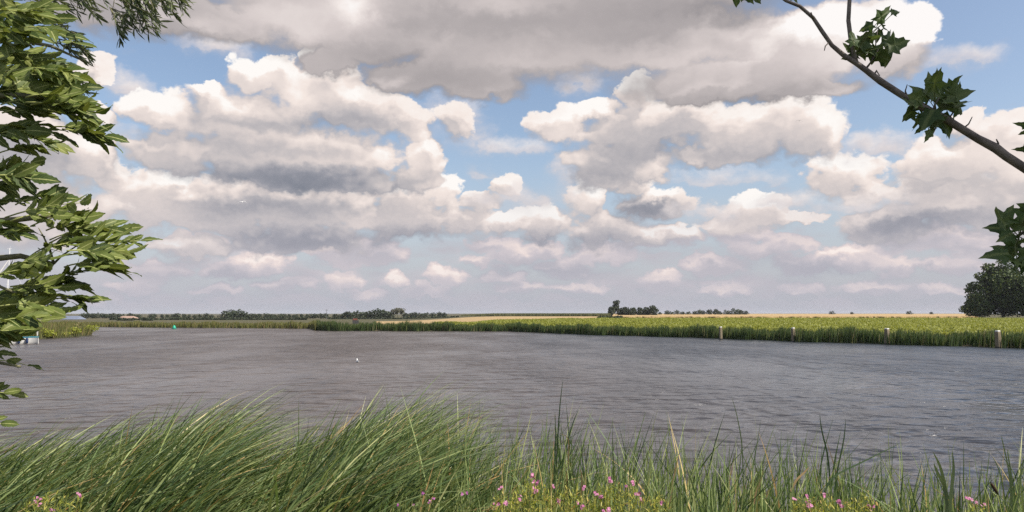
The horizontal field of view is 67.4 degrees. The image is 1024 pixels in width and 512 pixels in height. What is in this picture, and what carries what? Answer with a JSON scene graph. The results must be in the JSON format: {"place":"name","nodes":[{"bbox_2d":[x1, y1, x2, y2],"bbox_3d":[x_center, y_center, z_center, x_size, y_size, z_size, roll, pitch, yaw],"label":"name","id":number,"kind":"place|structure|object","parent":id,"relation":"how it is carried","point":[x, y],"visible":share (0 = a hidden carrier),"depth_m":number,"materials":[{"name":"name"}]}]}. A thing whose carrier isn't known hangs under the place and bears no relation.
{"place":"outdoors","nodes":[
{"label":"outdoors","id":0,"kind":"place"},
{"bbox_2d":[24,333,89,338],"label":"spit","id":1,"kind":"structure","parent":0,"point":[43,337],"depth_m":100.52,"materials":[{"name":"plant"}]},
{"bbox_2d":[41,328,56,336],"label":"shrub","id":2,"kind":"object","parent":1,"relation":"on","point":[47,332],"visible":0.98,"depth_m":97.47,"materials":[{"name":"green plant"}]},
{"bbox_2d":[22,321,94,337],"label":"reeds","id":3,"kind":"object","parent":1,"relation":"on","point":[61,328],"visible":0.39,"depth_m":106.18,"materials":[{"name":"green plant"}]},
{"bbox_2d":[67,327,81,334],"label":"shrub","id":4,"kind":"object","parent":1,"relation":"on","point":[75,329],"visible":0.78,"depth_m":104.55,"materials":[{"name":"green plant"}]},
{"bbox_2d":[83,325,99,331],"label":"shrub","id":5,"kind":"object","parent":1,"relation":"on","point":[94,329],"visible":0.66,"depth_m":112.30,"materials":[{"name":"green plant"}]},
{"bbox_2d":[377,316,597,323],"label":"stubble field","id":6,"kind":"structure","parent":0,"point":[470,319],"depth_m":398.46,"materials":[{"name":"beige plant"}]},
{"bbox_2d":[0,327,1023,511],"bbox_3d":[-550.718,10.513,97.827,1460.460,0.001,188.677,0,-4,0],"label":"water","id":7,"kind":"structure","parent":0,"point":[934,399],"depth_m":32.36,"materials":[{"name":"grey liquid"}]},
{"bbox_2d":[0,249,38,343],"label":"sailing boat","id":8,"kind":"object","parent":7,"relation":"on","point":[32,340],"visible":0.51,"depth_m":80.37,"materials":[{"name":"metal"}]},
{"bbox_2d":[22,320,316,329],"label":"reeds","id":9,"kind":"object","parent":7,"relation":"in","point":[312,324],"visible":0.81,"depth_m":170.49,"materials":[{"name":"green plant"}]},
{"bbox_2d":[316,319,1023,348],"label":"reeds","id":10,"kind":"object","parent":7,"relation":"in","point":[848,334],"visible":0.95,"depth_m":95.66,"materials":[{"name":"green plant"}]},
{"bbox_2d":[338,389,1023,511],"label":"reeds","id":11,"kind":"object","parent":7,"relation":"in","point":[684,501],"visible":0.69,"depth_m":9.94,"materials":[{"name":"green plant"}]},
{"bbox_2d":[552,382,576,503],"bbox_3d":[0.646,2.348,9.455,0.353,1.694,0.007,0,-4,0],"label":"reed plant","id":12,"kind":"object","parent":11,"relation":"in","point":[556,453],"visible":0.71,"depth_m":9.45,"materials":[{"name":"green plant"}]},
{"bbox_2d":[561,434,568,504],"bbox_3d":[0.620,2.553,9.038,0.115,0.900,0.006,0,-4,0],"label":"reed plant","id":13,"kind":"object","parent":11,"relation":"in","point":[567,462],"visible":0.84,"depth_m":9.05,"materials":[{"name":"green plant"}]},
{"bbox_2d":[580,470,582,503],"bbox_3d":[0.756,2.572,8.435,0.038,0.469,0.007,0,-4,0],"label":"reed plant","id":14,"kind":"object","parent":11,"relation":"in","point":[581,484],"visible":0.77,"depth_m":8.44,"materials":[{"name":"green plant"}]},
{"bbox_2d":[669,454,678,503],"bbox_3d":[1.905,2.619,9.034,0.124,0.592,0.007,0,-4,0],"label":"reed plant","id":15,"kind":"object","parent":11,"relation":"in","point":[673,478],"visible":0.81,"depth_m":9.04,"materials":[{"name":"green plant"}]},
{"bbox_2d":[731,396,754,510],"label":"reed plant","id":16,"kind":"object","parent":11,"relation":"in","point":[742,465],"visible":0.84,"depth_m":9.63,"materials":[{"name":"green plant"}]},
{"bbox_2d":[753,482,759,503],"bbox_3d":[2.689,2.573,8.436,0.083,0.305,0.008,0,-4,0],"label":"reed plant","id":17,"kind":"object","parent":11,"relation":"in","point":[756,493],"visible":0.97,"depth_m":8.43,"materials":[{"name":"green plant"}]},
{"bbox_2d":[790,467,808,491],"bbox_3d":[3.165,2.453,8.445,0.217,0.275,0.008,0,-4,0],"label":"reed plant","id":18,"kind":"object","parent":11,"relation":"attached to","point":[797,479],"visible":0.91,"depth_m":8.45,"materials":[{"name":"beige plant"}]},
{"bbox_2d":[820,419,845,511],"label":"reed plant","id":19,"kind":"object","parent":11,"relation":"in","point":[828,459],"visible":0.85,"depth_m":9.45,"materials":[{"name":"green plant"}]},
{"bbox_2d":[820,443,899,506],"bbox_3d":[4.118,2.566,9.038,1.020,0.760,0.008,0,-4,0],"label":"reed plant","id":20,"kind":"object","parent":11,"relation":"attached to","point":[830,480],"visible":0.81,"depth_m":9.04,"materials":[{"name":"green plant"}]},
{"bbox_2d":[933,451,954,511],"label":"reed plant","id":21,"kind":"object","parent":11,"relation":"in","point":[941,477],"visible":1,"depth_m":8.64,"materials":[{"name":"green plant"}]},
{"bbox_2d":[990,482,1004,511],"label":"cattail","id":22,"kind":"object","parent":11,"relation":"on","point":[994,488],"visible":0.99,"depth_m":8.62,"materials":[{"name":"green plant"}]},
{"bbox_2d":[993,437,1022,511],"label":"reed plant","id":23,"kind":"object","parent":11,"relation":"attached to","point":[1010,484],"visible":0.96,"depth_m":9.23,"materials":[{"name":"green plant"}]},
{"bbox_2d":[719,327,722,339],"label":"mooring post","id":24,"kind":"object","parent":7,"relation":"in","point":[720,334],"visible":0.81,"depth_m":94.31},
{"bbox_2d":[791,328,794,341],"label":"mooring post","id":25,"kind":"object","parent":7,"relation":"in","point":[792,334],"visible":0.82,"depth_m":86.97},
{"bbox_2d":[884,328,889,344],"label":"mooring post","id":26,"kind":"object","parent":7,"relation":"in","point":[886,330],"visible":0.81,"depth_m":79.12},
{"bbox_2d":[995,330,1000,347],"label":"mooring post","id":27,"kind":"object","parent":7,"relation":"in","point":[997,338],"visible":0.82,"depth_m":71.20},
{"bbox_2d":[0,0,1023,313],"label":"sky","id":28,"kind":"structure","parent":0,"point":[418,156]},
{"bbox_2d":[36,313,1023,347],"bbox_3d":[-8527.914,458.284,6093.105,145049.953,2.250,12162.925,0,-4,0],"label":"ground","id":29,"kind":"structure","parent":0,"point":[107,320],"depth_m":478.95,"materials":[{"name":"green plant"}]},
{"bbox_2d":[55,316,84,319],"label":"barn","id":30,"kind":"structure","parent":29,"relation":"on","point":[73,317],"depth_m":555.00,"materials":[{"name":"white"}]},
{"bbox_2d":[83,313,92,317],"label":"tree","id":31,"kind":"object","parent":29,"relation":"on","point":[87,315],"visible":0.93,"depth_m":669.78,"materials":[{"name":"green plant"}]},
{"bbox_2d":[116,317,134,320],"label":"hedge","id":32,"kind":"object","parent":29,"relation":"on","point":[124,319],"visible":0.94,"depth_m":467.65,"materials":[{"name":"green plant"}]},
{"bbox_2d":[120,316,136,318],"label":"barn","id":33,"kind":"structure","parent":29,"relation":"on","point":[131,317],"depth_m":597.22,"materials":[{"name":"brick"}]},
{"bbox_2d":[142,317,153,320],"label":"hedge","id":34,"kind":"object","parent":29,"relation":"on","point":[147,319],"visible":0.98,"depth_m":467.62,"materials":[{"name":"green plant"}]},
{"bbox_2d":[109,317,307,319],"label":"hedge","id":35,"kind":"object","parent":29,"relation":"on","point":[213,318],"visible":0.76,"depth_m":517.55,"materials":[{"name":"green plant"}]},
{"bbox_2d":[217,311,233,317],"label":"tree","id":36,"kind":"object","parent":29,"relation":"on","point":[227,315],"visible":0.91,"depth_m":609.29,"materials":[{"name":"green plant"}]},
{"bbox_2d":[231,309,243,317],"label":"tree","id":37,"kind":"object","parent":29,"relation":"on","point":[236,313],"visible":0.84,"depth_m":619.40,"materials":[{"name":"green plant"}]},
{"bbox_2d":[239,311,247,317],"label":"tree","id":38,"kind":"object","parent":29,"relation":"on","point":[244,315],"visible":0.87,"depth_m":623.71,"materials":[{"name":"green plant"}]},
{"bbox_2d":[342,311,350,317],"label":"tree","id":39,"kind":"object","parent":29,"relation":"on","point":[346,314],"visible":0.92,"depth_m":622.61,"materials":[{"name":"green plant"}]},
{"bbox_2d":[352,319,358,323],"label":"shed","id":40,"kind":"structure","parent":29,"relation":"on","point":[355,321],"depth_m":328.02,"materials":[{"name":"grey"}]},
{"bbox_2d":[351,310,366,317],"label":"tree","id":41,"kind":"object","parent":29,"relation":"on","point":[361,314],"visible":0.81,"depth_m":604.79,"materials":[{"name":"green plant"}]},
{"bbox_2d":[369,308,387,317],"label":"tree","id":42,"kind":"object","parent":29,"relation":"on","point":[375,312],"visible":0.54,"depth_m":612.39,"materials":[{"name":"green plant"}]},
{"bbox_2d":[375,309,391,317],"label":"tree","id":43,"kind":"object","parent":29,"relation":"on","point":[384,314],"visible":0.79,"depth_m":607.27,"materials":[{"name":"green plant"}]},
{"bbox_2d":[327,316,458,318],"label":"hedge","id":44,"kind":"object","parent":29,"relation":"on","point":[394,318],"visible":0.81,"depth_m":587.65,"materials":[{"name":"green plant"}]},
{"bbox_2d":[597,315,622,317],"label":"hedge","id":45,"kind":"object","parent":29,"relation":"on","point":[618,316],"visible":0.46,"depth_m":315.81,"materials":[{"name":"green plant"}]},
{"bbox_2d":[608,306,614,315],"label":"broadleaf tree","id":46,"kind":"object","parent":29,"relation":"on","point":[611,310],"visible":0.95,"depth_m":593.67,"materials":[{"name":"green plant"}]},
{"bbox_2d":[612,300,619,311],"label":"broadleaf tree","id":47,"kind":"object","parent":29,"relation":"on","point":[615,306],"visible":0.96,"depth_m":597.74,"materials":[{"name":"green plant"}]},
{"bbox_2d":[616,308,622,314],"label":"broadleaf tree","id":48,"kind":"object","parent":29,"relation":"on","point":[619,312],"visible":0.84,"depth_m":605.01,"materials":[{"name":"green plant"}]},
{"bbox_2d":[621,307,629,314],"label":"broadleaf tree","id":49,"kind":"object","parent":29,"relation":"on","point":[625,310],"visible":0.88,"depth_m":602.25,"materials":[{"name":"green plant"}]},
{"bbox_2d":[627,307,636,314],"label":"broadleaf tree","id":50,"kind":"object","parent":29,"relation":"on","point":[633,311],"visible":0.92,"depth_m":597.90,"materials":[{"name":"green plant"}]},
{"bbox_2d":[636,307,643,314],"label":"broadleaf tree","id":51,"kind":"object","parent":29,"relation":"on","point":[639,310],"visible":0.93,"depth_m":598.31,"materials":[{"name":"green plant"}]},
{"bbox_2d":[642,307,650,314],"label":"broadleaf tree","id":52,"kind":"object","parent":29,"relation":"on","point":[646,311],"visible":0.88,"depth_m":597.14,"materials":[{"name":"green plant"}]},
{"bbox_2d":[649,305,658,314],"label":"broadleaf tree","id":53,"kind":"object","parent":29,"relation":"on","point":[653,310],"visible":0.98,"depth_m":594.41,"materials":[{"name":"green plant"}]},
{"bbox_2d":[712,309,719,314],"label":"tree","id":54,"kind":"object","parent":29,"relation":"on","point":[715,311],"visible":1,"depth_m":885.83,"materials":[{"name":"green plant"}]},
{"bbox_2d":[727,308,741,314],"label":"tree","id":55,"kind":"object","parent":29,"relation":"on","point":[735,312],"visible":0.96,"depth_m":888.10,"materials":[{"name":"green plant"}]},
{"bbox_2d":[624,316,977,318],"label":"wheat","id":56,"kind":"object","parent":29,"relation":"on","point":[811,316],"visible":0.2,"depth_m":320.69,"materials":[{"name":"beige plant"}]},
{"bbox_2d":[963,294,995,316],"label":"broadleaf tree","id":57,"kind":"object","parent":29,"relation":"on","point":[983,303],"visible":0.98,"depth_m":324.80,"materials":[{"name":"green plant"}]},
{"bbox_2d":[958,260,1023,317],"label":"broadleaf tree","id":58,"kind":"object","parent":29,"relation":"on","point":[995,285],"visible":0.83,"depth_m":326.62,"materials":[{"name":"green plant"}]},
{"bbox_2d":[1004,275,1023,316],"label":"broadleaf tree","id":59,"kind":"object","parent":29,"relation":"on","point":[1018,305],"visible":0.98,"depth_m":317.86,"materials":[{"name":"green plant"}]},
{"bbox_2d":[461,313,610,315],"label":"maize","id":60,"kind":"object","parent":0,"point":[548,314],"visible":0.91,"depth_m":601.52,"materials":[{"name":"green plant"}]},
{"bbox_2d":[435,317,1023,335],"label":"crop field","id":61,"kind":"structure","parent":0,"point":[853,326],"depth_m":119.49,"materials":[{"name":"green plant"}]},
{"bbox_2d":[612,314,973,317],"bbox_3d":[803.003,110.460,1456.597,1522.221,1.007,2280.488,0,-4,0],"label":"wheat field","id":62,"kind":"structure","parent":0,"point":[803,315],"depth_m":478.77,"materials":[{"name":"beige plant"}]},
{"bbox_3d":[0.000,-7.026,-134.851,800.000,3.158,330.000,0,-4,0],"label":"bank","id":63,"kind":"structure","parent":0,"visible":0},
{"bbox_2d":[22,487,84,511],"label":"willowherb","id":64,"kind":"object","parent":63,"relation":"on","point":[46,508],"visible":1,"depth_m":5.44,"materials":[{"name":"green plant"}]},
{"bbox_2d":[0,0,162,426],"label":"ash tree","id":65,"kind":"object","parent":63,"relation":"on","point":[57,87],"visible":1,"depth_m":2.49,"materials":[{"name":"green plant"}]},
{"bbox_2d":[0,0,195,96],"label":"willow tree","id":66,"kind":"object","parent":63,"relation":"on","point":[136,5],"visible":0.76,"depth_m":4.51,"materials":[{"name":"green plant"}]},
{"bbox_2d":[0,377,558,511],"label":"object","id":67,"kind":"object","parent":63,"relation":"on","point":[179,470],"visible":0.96,"depth_m":9.27,"materials":[{"name":"green plant"}]},
{"bbox_2d":[391,492,435,511],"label":"willowherb","id":68,"kind":"object","parent":63,"relation":"on","point":[418,507],"visible":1,"depth_m":6.27,"materials":[{"name":"green plant"}]},
{"bbox_2d":[454,491,473,511],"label":"willowherb","id":69,"kind":"object","parent":63,"relation":"on","point":[464,505],"visible":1,"depth_m":6.17,"materials":[{"name":"green plant"}]},
{"bbox_2d":[491,486,521,511],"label":"willowherb","id":70,"kind":"object","parent":63,"relation":"on","point":[505,503],"visible":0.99,"depth_m":5.10,"materials":[{"name":"green plant"}]},
{"bbox_2d":[507,473,554,511],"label":"willowherb","id":71,"kind":"object","parent":63,"relation":"on","point":[526,496],"visible":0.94,"depth_m":5.50,"materials":[{"name":"green plant"}]},
{"bbox_2d":[544,480,590,511],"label":"willowherb","id":72,"kind":"object","parent":63,"relation":"on","point":[570,504],"visible":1,"depth_m":5.28,"materials":[{"name":"green plant"}]},
{"bbox_2d":[586,477,641,511],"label":"willowherb","id":73,"kind":"object","parent":63,"relation":"on","point":[609,498],"visible":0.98,"depth_m":5.41,"materials":[{"name":"green plant"}]},
{"bbox_2d":[602,489,670,511],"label":"willowherb","id":74,"kind":"object","parent":63,"relation":"on","point":[641,500],"visible":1,"depth_m":5.22,"materials":[{"name":"green plant"}]},
{"bbox_2d":[788,493,839,511],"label":"willowherb","id":75,"kind":"object","parent":63,"relation":"on","point":[811,506],"visible":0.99,"depth_m":5.37,"materials":[{"name":"green plant"}]},
{"bbox_2d":[836,488,882,511],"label":"willowherb","id":76,"kind":"object","parent":63,"relation":"on","point":[868,506],"visible":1,"depth_m":5.19,"materials":[{"name":"green plant"}]},
{"bbox_2d":[733,0,1023,274],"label":"sycamore tree","id":77,"kind":"object","parent":63,"relation":"on","point":[949,99],"visible":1,"depth_m":2.52,"materials":[{"name":"green plant"}]},
{"bbox_2d":[965,494,985,511],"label":"willowherb","id":78,"kind":"object","parent":63,"relation":"on","point":[969,498],"visible":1,"depth_m":5.51,"materials":[{"name":"green plant"}]}
]}

